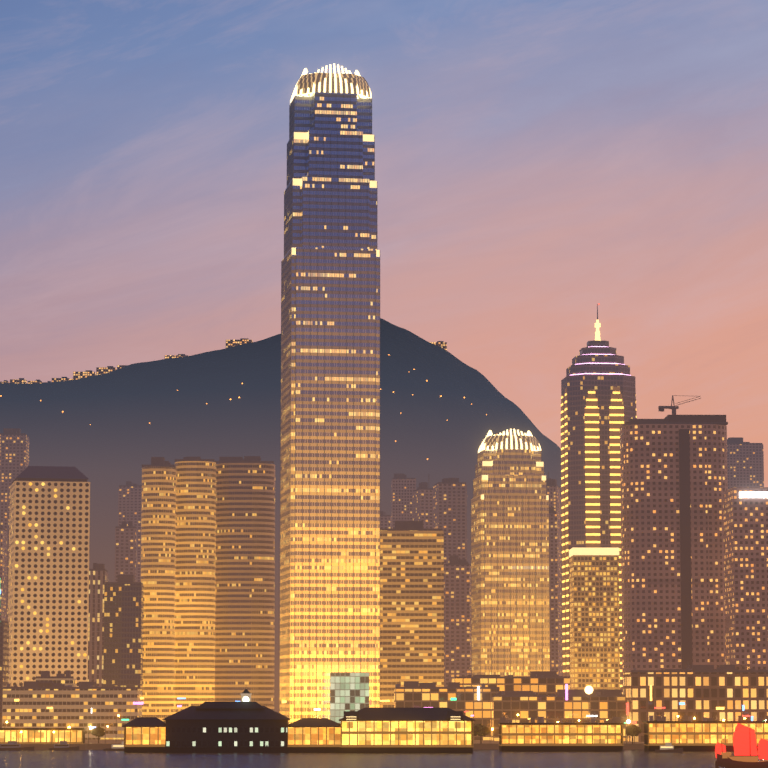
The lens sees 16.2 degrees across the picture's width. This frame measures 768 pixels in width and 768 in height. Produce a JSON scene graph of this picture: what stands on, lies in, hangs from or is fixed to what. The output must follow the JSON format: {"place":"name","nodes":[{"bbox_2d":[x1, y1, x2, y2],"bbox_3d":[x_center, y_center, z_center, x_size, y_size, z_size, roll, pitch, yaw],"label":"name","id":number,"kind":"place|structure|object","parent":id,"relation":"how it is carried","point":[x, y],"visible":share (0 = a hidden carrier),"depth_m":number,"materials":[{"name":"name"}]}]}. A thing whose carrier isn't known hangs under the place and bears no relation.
{"place":"outdoors","nodes":[
{"label":"outdoors","id":0,"kind":"place"},
{"bbox_2d":[0,318,562,712],"bbox_3d":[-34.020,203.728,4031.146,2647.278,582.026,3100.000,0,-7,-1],"label":"mountain","id":1,"kind":"structure","parent":0,"point":[114,445],"depth_m":3465.45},
{"bbox_2d":[10,378,26,383],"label":"peak apartments","id":2,"kind":"structure","parent":1,"relation":"on","point":[21,380],"depth_m":3926.49,"materials":[{"name":"concrete"}]},
{"bbox_2d":[28,380,41,383],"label":"peak apartments","id":3,"kind":"structure","parent":1,"relation":"on","point":[35,382],"depth_m":3926.69,"materials":[{"name":"concrete"}]},
{"bbox_2d":[52,377,69,381],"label":"peak apartments","id":4,"kind":"structure","parent":1,"relation":"on","point":[60,379],"depth_m":3927.82,"materials":[{"name":"concrete"}]},
{"bbox_2d":[73,370,95,379],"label":"peak apartments","id":5,"kind":"structure","parent":1,"relation":"on","point":[80,375],"depth_m":3929.28,"materials":[{"name":"concrete"}]},
{"bbox_2d":[96,366,116,374],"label":"peak apartments","id":6,"kind":"structure","parent":1,"relation":"on","point":[103,370],"depth_m":3930.64,"materials":[{"name":"concrete"}]},
{"bbox_2d":[165,354,187,358],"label":"peak apartments","id":7,"kind":"structure","parent":1,"relation":"on","point":[174,356],"depth_m":3934.81,"materials":[{"name":"concrete"}]},
{"bbox_2d":[226,338,252,347],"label":"peak apartments","id":8,"kind":"structure","parent":1,"relation":"on","point":[230,343],"depth_m":3938.85,"materials":[{"name":"concrete"}]},
{"bbox_2d":[0,354,497,459],"bbox_3d":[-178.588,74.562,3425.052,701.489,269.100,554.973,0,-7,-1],"label":"peak road lights","id":9,"kind":"object","parent":1,"relation":"on","point":[380,389],"visible":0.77,"depth_m":3506.51,"materials":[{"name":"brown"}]},
{"bbox_2d":[430,341,446,349],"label":"peak apartments","id":10,"kind":"structure","parent":1,"relation":"on","point":[443,344],"depth_m":3943.93,"materials":[{"name":"concrete"}]},
{"bbox_2d":[21,739,643,749],"bbox_3d":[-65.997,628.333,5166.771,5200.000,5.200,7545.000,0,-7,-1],"label":"seawall","id":11,"kind":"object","parent":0,"point":[93,744],"depth_m":1436.25,"materials":[{"name":"concrete"}]},
{"bbox_2d":[0,524,6,620],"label":"building","id":12,"kind":"structure","parent":11,"relation":"on","point":[3,551],"depth_m":2115.00,"materials":[{"name":"concrete"}]},
{"bbox_2d":[0,620,8,727],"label":"block","id":13,"kind":"structure","parent":11,"relation":"on","point":[4,651],"depth_m":1702.31,"materials":[{"name":"concrete"}]},
{"bbox_2d":[0,428,28,620],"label":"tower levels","id":14,"kind":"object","parent":11,"relation":"on","point":[14,453],"depth_m":2464.94,"materials":[{"name":"concrete"}]},
{"bbox_2d":[0,728,86,743],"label":"waterfront arcade","id":15,"kind":"object","parent":11,"relation":"on","point":[43,735],"visible":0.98,"depth_m":1437.15,"materials":[{"name":"yellow glass"}]},
{"bbox_2d":[8,466,89,686],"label":"high-rise building","id":16,"kind":"structure","parent":11,"relation":"on","point":[48,574],"depth_m":1747.81,"materials":[{"name":"concrete"}]},
{"bbox_2d":[2,681,141,738],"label":"low-rise building","id":17,"kind":"structure","parent":11,"relation":"on","point":[72,706],"depth_m":1583.27,"materials":[{"name":"concrete"}]},
{"bbox_2d":[36,670,76,686],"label":"building","id":18,"kind":"structure","parent":17,"relation":"on","point":[67,679],"depth_m":1604.90,"materials":[{"name":"concrete"}]},
{"bbox_2d":[91,726,104,742],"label":"waterfront tree","id":19,"kind":"object","parent":11,"relation":"on","point":[98,731],"visible":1,"depth_m":1443.09,"materials":[{"name":"green plant"}]},
{"bbox_2d":[88,563,107,686],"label":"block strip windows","id":20,"kind":"structure","parent":11,"relation":"on","point":[98,576],"depth_m":1953.19,"materials":[{"name":"concrete"}]},
{"bbox_2d":[103,575,143,701],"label":"building","id":21,"kind":"structure","parent":11,"relation":"on","point":[123,629],"depth_m":1882.40,"materials":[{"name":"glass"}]},
{"bbox_2d":[115,521,136,581],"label":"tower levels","id":22,"kind":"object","parent":11,"relation":"on","point":[125,548],"depth_m":2258.28,"materials":[{"name":"concrete"}]},
{"bbox_2d":[118,481,141,581],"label":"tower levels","id":23,"kind":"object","parent":11,"relation":"on","point":[129,500],"depth_m":2762.30,"materials":[{"name":"concrete"}]},
{"bbox_2d":[141,457,176,722],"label":"high-rise building","id":24,"kind":"structure","parent":11,"relation":"on","point":[158,530],"depth_m":1906.71,"materials":[{"name":"concrete"}]},
{"bbox_2d":[175,457,215,712],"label":"high-rise building","id":25,"kind":"structure","parent":11,"relation":"on","point":[195,586],"depth_m":1926.45,"materials":[{"name":"concrete"}]},
{"bbox_2d":[215,456,274,709],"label":"high-rise building","id":26,"kind":"structure","parent":11,"relation":"on","point":[245,586],"depth_m":1946.19,"materials":[{"name":"concrete"}]},
{"bbox_2d":[279,63,379,723],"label":"skyscraper","id":27,"kind":"structure","parent":11,"relation":"on","point":[330,472],"depth_m":1662.08,"materials":[{"name":"glass"}]},
{"bbox_2d":[330,673,368,723],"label":"glass facade","id":28,"kind":"structure","parent":11,"relation":"on","point":[349,691],"depth_m":1621.88,"materials":[{"name":"grey glass"}]},
{"bbox_2d":[4,686,765,744],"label":"street lamps","id":29,"kind":"object","parent":11,"relation":"on","point":[588,690],"visible":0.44,"depth_m":1443.06,"materials":[{"name":"yellow"}]},
{"bbox_2d":[380,511,390,527],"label":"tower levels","id":30,"kind":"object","parent":11,"relation":"on","point":[385,520],"depth_m":2664.20,"materials":[{"name":"concrete"}]},
{"bbox_2d":[391,474,415,527],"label":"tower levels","id":31,"kind":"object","parent":11,"relation":"on","point":[403,487],"depth_m":2618.25,"materials":[{"name":"concrete"}]},
{"bbox_2d":[380,521,443,707],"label":"office building","id":32,"kind":"structure","parent":11,"relation":"on","point":[411,600],"depth_m":1803.13,"materials":[{"name":"gold metal"}]},
{"bbox_2d":[413,474,432,528],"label":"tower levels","id":33,"kind":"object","parent":11,"relation":"on","point":[423,502],"depth_m":2468.17,"materials":[{"name":"concrete"}]},
{"bbox_2d":[394,681,499,739],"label":"low-rise building","id":34,"kind":"structure","parent":11,"relation":"on","point":[406,696],"depth_m":1557.93,"materials":[{"name":"concrete"}]},
{"bbox_2d":[433,478,466,686],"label":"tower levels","id":35,"kind":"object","parent":11,"relation":"on","point":[450,507],"depth_m":2316.75,"materials":[{"name":"concrete"}]},
{"bbox_2d":[444,555,471,686],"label":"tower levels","id":36,"kind":"object","parent":11,"relation":"on","point":[457,571],"depth_m":2057.36,"materials":[{"name":"concrete"}]},
{"bbox_2d":[473,723,480,735],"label":"waterfront tree","id":37,"kind":"object","parent":11,"relation":"on","point":[476,729],"visible":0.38,"depth_m":1418.62,"materials":[{"name":"green plant"}]},
{"bbox_2d":[476,724,490,743],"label":"waterfront tree","id":38,"kind":"object","parent":11,"relation":"on","point":[485,731],"visible":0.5,"depth_m":1424.55,"materials":[{"name":"green plant"}]},
{"bbox_2d":[471,429,549,675],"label":"skyscraper","id":39,"kind":"structure","parent":11,"relation":"on","point":[510,596],"depth_m":1885.54,"materials":[{"name":"glass"}]},
{"bbox_2d":[452,671,569,694],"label":"low-rise building","id":40,"kind":"structure","parent":11,"relation":"on","point":[541,684],"depth_m":1609.52,"materials":[{"name":"concrete"}]},
{"bbox_2d":[549,507,557,674],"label":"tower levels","id":41,"kind":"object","parent":11,"relation":"on","point":[553,592],"depth_m":2160.49,"materials":[{"name":"concrete"}]},
{"bbox_2d":[547,472,561,675],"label":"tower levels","id":42,"kind":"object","parent":11,"relation":"on","point":[553,490],"depth_m":2372.81,"materials":[{"name":"concrete"}]},
{"bbox_2d":[490,689,625,740],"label":"low-rise building","id":43,"kind":"structure","parent":11,"relation":"on","point":[607,704],"depth_m":1528.80,"materials":[{"name":"concrete"}]},
{"bbox_2d":[569,555,619,688],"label":"gold hotel block","id":44,"kind":"structure","parent":11,"relation":"on","point":[594,629],"depth_m":1759.70,"materials":[{"name":"concrete"}]},
{"bbox_2d":[569,548,618,556],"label":"band","id":45,"kind":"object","parent":44,"relation":"on","point":[593,551],"depth_m":1764.32,"materials":[{"name":"beige"}]},
{"bbox_2d":[561,304,636,693],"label":"skyscraper","id":46,"kind":"structure","parent":11,"relation":"on","point":[598,400],"depth_m":2164.69,"materials":[{"name":"grey glass"}]},
{"bbox_2d":[625,724,641,743],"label":"waterfront tree","id":47,"kind":"object","parent":11,"relation":"on","point":[634,730],"visible":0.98,"depth_m":1414.79,"materials":[{"name":"green plant"}]},
{"bbox_2d":[620,419,727,693],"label":"high-rise building","id":48,"kind":"structure","parent":11,"relation":"on","point":[650,549],"depth_m":1562.25,"materials":[{"name":"concrete"}]},
{"bbox_2d":[658,395,700,414],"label":"roof crane","id":49,"kind":"object","parent":48,"relation":"on","point":[662,408],"visible":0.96,"depth_m":1588.68,"materials":[{"name":"grey paint"}]},
{"bbox_2d":[664,415,725,668],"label":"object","id":50,"kind":"object","parent":48,"relation":"attached to","point":[685,550],"visible":0.58,"depth_m":1560.73,"materials":[{"name":"concrete"}]},
{"bbox_2d":[623,665,767,741],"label":"low-rise building","id":51,"kind":"structure","parent":11,"relation":"on","point":[704,690],"depth_m":1501.26,"materials":[{"name":"concrete"}]},
{"bbox_2d":[723,487,767,669],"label":"high-rise building","id":52,"kind":"structure","parent":11,"relation":"on","point":[746,568],"depth_m":1522.41,"materials":[{"name":"concrete"}]},
{"bbox_2d":[739,492,767,497],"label":"illuminated rooftop sign","id":53,"kind":"object","parent":52,"relation":"attached to","point":[753,494],"visible":1,"depth_m":1525.64,"materials":[{"name":"white plastic"}]},
{"bbox_2d":[727,437,763,488],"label":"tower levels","id":54,"kind":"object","parent":11,"relation":"on","point":[745,464],"depth_m":2779.16,"materials":[{"name":"concrete"}]},
{"bbox_2d":[0,750,765,767],"bbox_3d":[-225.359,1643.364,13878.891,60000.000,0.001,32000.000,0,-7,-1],"label":"harbour water","id":55,"kind":"structure","parent":0,"point":[474,759],"depth_m":1205.53,"materials":[{"name":"liquid"}]},
{"bbox_2d":[0,737,33,749],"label":"boat","id":56,"kind":"object","parent":55,"relation":"on","point":[12,745],"visible":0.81,"depth_m":1414.71,"materials":[{"name":"black"}]},
{"bbox_2d":[49,741,78,749],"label":"boat","id":57,"kind":"object","parent":55,"relation":"on","point":[63,745],"visible":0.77,"depth_m":1418.60,"materials":[{"name":"black"}]},
{"bbox_2d":[103,742,123,750],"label":"boat","id":58,"kind":"object","parent":55,"relation":"on","point":[117,747],"visible":0.27,"depth_m":1400.52,"materials":[{"name":"black"}]},
{"bbox_2d":[122,717,165,752],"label":"ferry pier","id":59,"kind":"structure","parent":55,"relation":"on","point":[144,734],"depth_m":1364.24,"materials":[{"name":"yellow glass"}]},
{"bbox_2d":[162,702,290,752],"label":"pier building","id":60,"kind":"structure","parent":55,"relation":"on","point":[230,727],"depth_m":1350.37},
{"bbox_2d":[240,689,251,701],"bbox_3d":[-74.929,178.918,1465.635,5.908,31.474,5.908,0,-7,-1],"label":"rooftop cupola","id":61,"kind":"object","parent":60,"relation":"on","point":[245,694],"depth_m":1463.99,"materials":[{"name":"white"}]},
{"bbox_2d":[287,718,340,752],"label":"ferry pier","id":62,"kind":"structure","parent":55,"relation":"on","point":[313,735],"depth_m":1362.27,"materials":[{"name":"yellow glass"}]},
{"bbox_2d":[497,723,623,751],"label":"ferry pier","id":63,"kind":"structure","parent":55,"relation":"in","point":[531,737],"depth_m":1388.32,"materials":[{"name":"yellow glass"}]},
{"bbox_2d":[655,743,682,751],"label":"launch","id":64,"kind":"object","parent":55,"relation":"on","point":[668,747],"visible":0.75,"depth_m":1366.94,"materials":[{"name":"black"}]},
{"bbox_2d":[642,721,767,750],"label":"ferry pier","id":65,"kind":"structure","parent":55,"relation":"in","point":[696,735],"depth_m":1400.31,"materials":[{"name":"yellow glass"}]},
{"bbox_2d":[715,721,767,767],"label":"junk boat sails","id":66,"kind":"object","parent":55,"relation":"on","point":[745,747],"visible":1,"depth_m":1060.88,"materials":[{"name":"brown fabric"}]},
{"bbox_2d":[14,303,752,728],"bbox_3d":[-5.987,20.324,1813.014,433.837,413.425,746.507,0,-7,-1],"label":"waterfront lights","id":67,"kind":"object","parent":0,"point":[478,699],"visible":0.58,"depth_m":1455.32,"materials":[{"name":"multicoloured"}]},
{"bbox_2d":[0,0,767,486],"label":"sky","id":68,"kind":"structure","parent":0,"point":[539,164],"materials":[{"name":"blue"}]},
{"bbox_2d":[2,663,767,722],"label":"roof plant and railings","id":69,"kind":"object","parent":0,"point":[612,720],"visible":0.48,"depth_m":1407.03,"materials":[{"name":"metal"}]},
{"bbox_2d":[339,708,474,752],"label":"ferry pier","id":70,"kind":"structure","parent":0,"point":[403,730],"depth_m":1354.32,"materials":[{"name":"yellow glass"}]},
{"bbox_2d":[344,711,462,719],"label":"roof dormers","id":71,"kind":"object","parent":70,"relation":"on","point":[354,715],"visible":0.96,"depth_m":1348.59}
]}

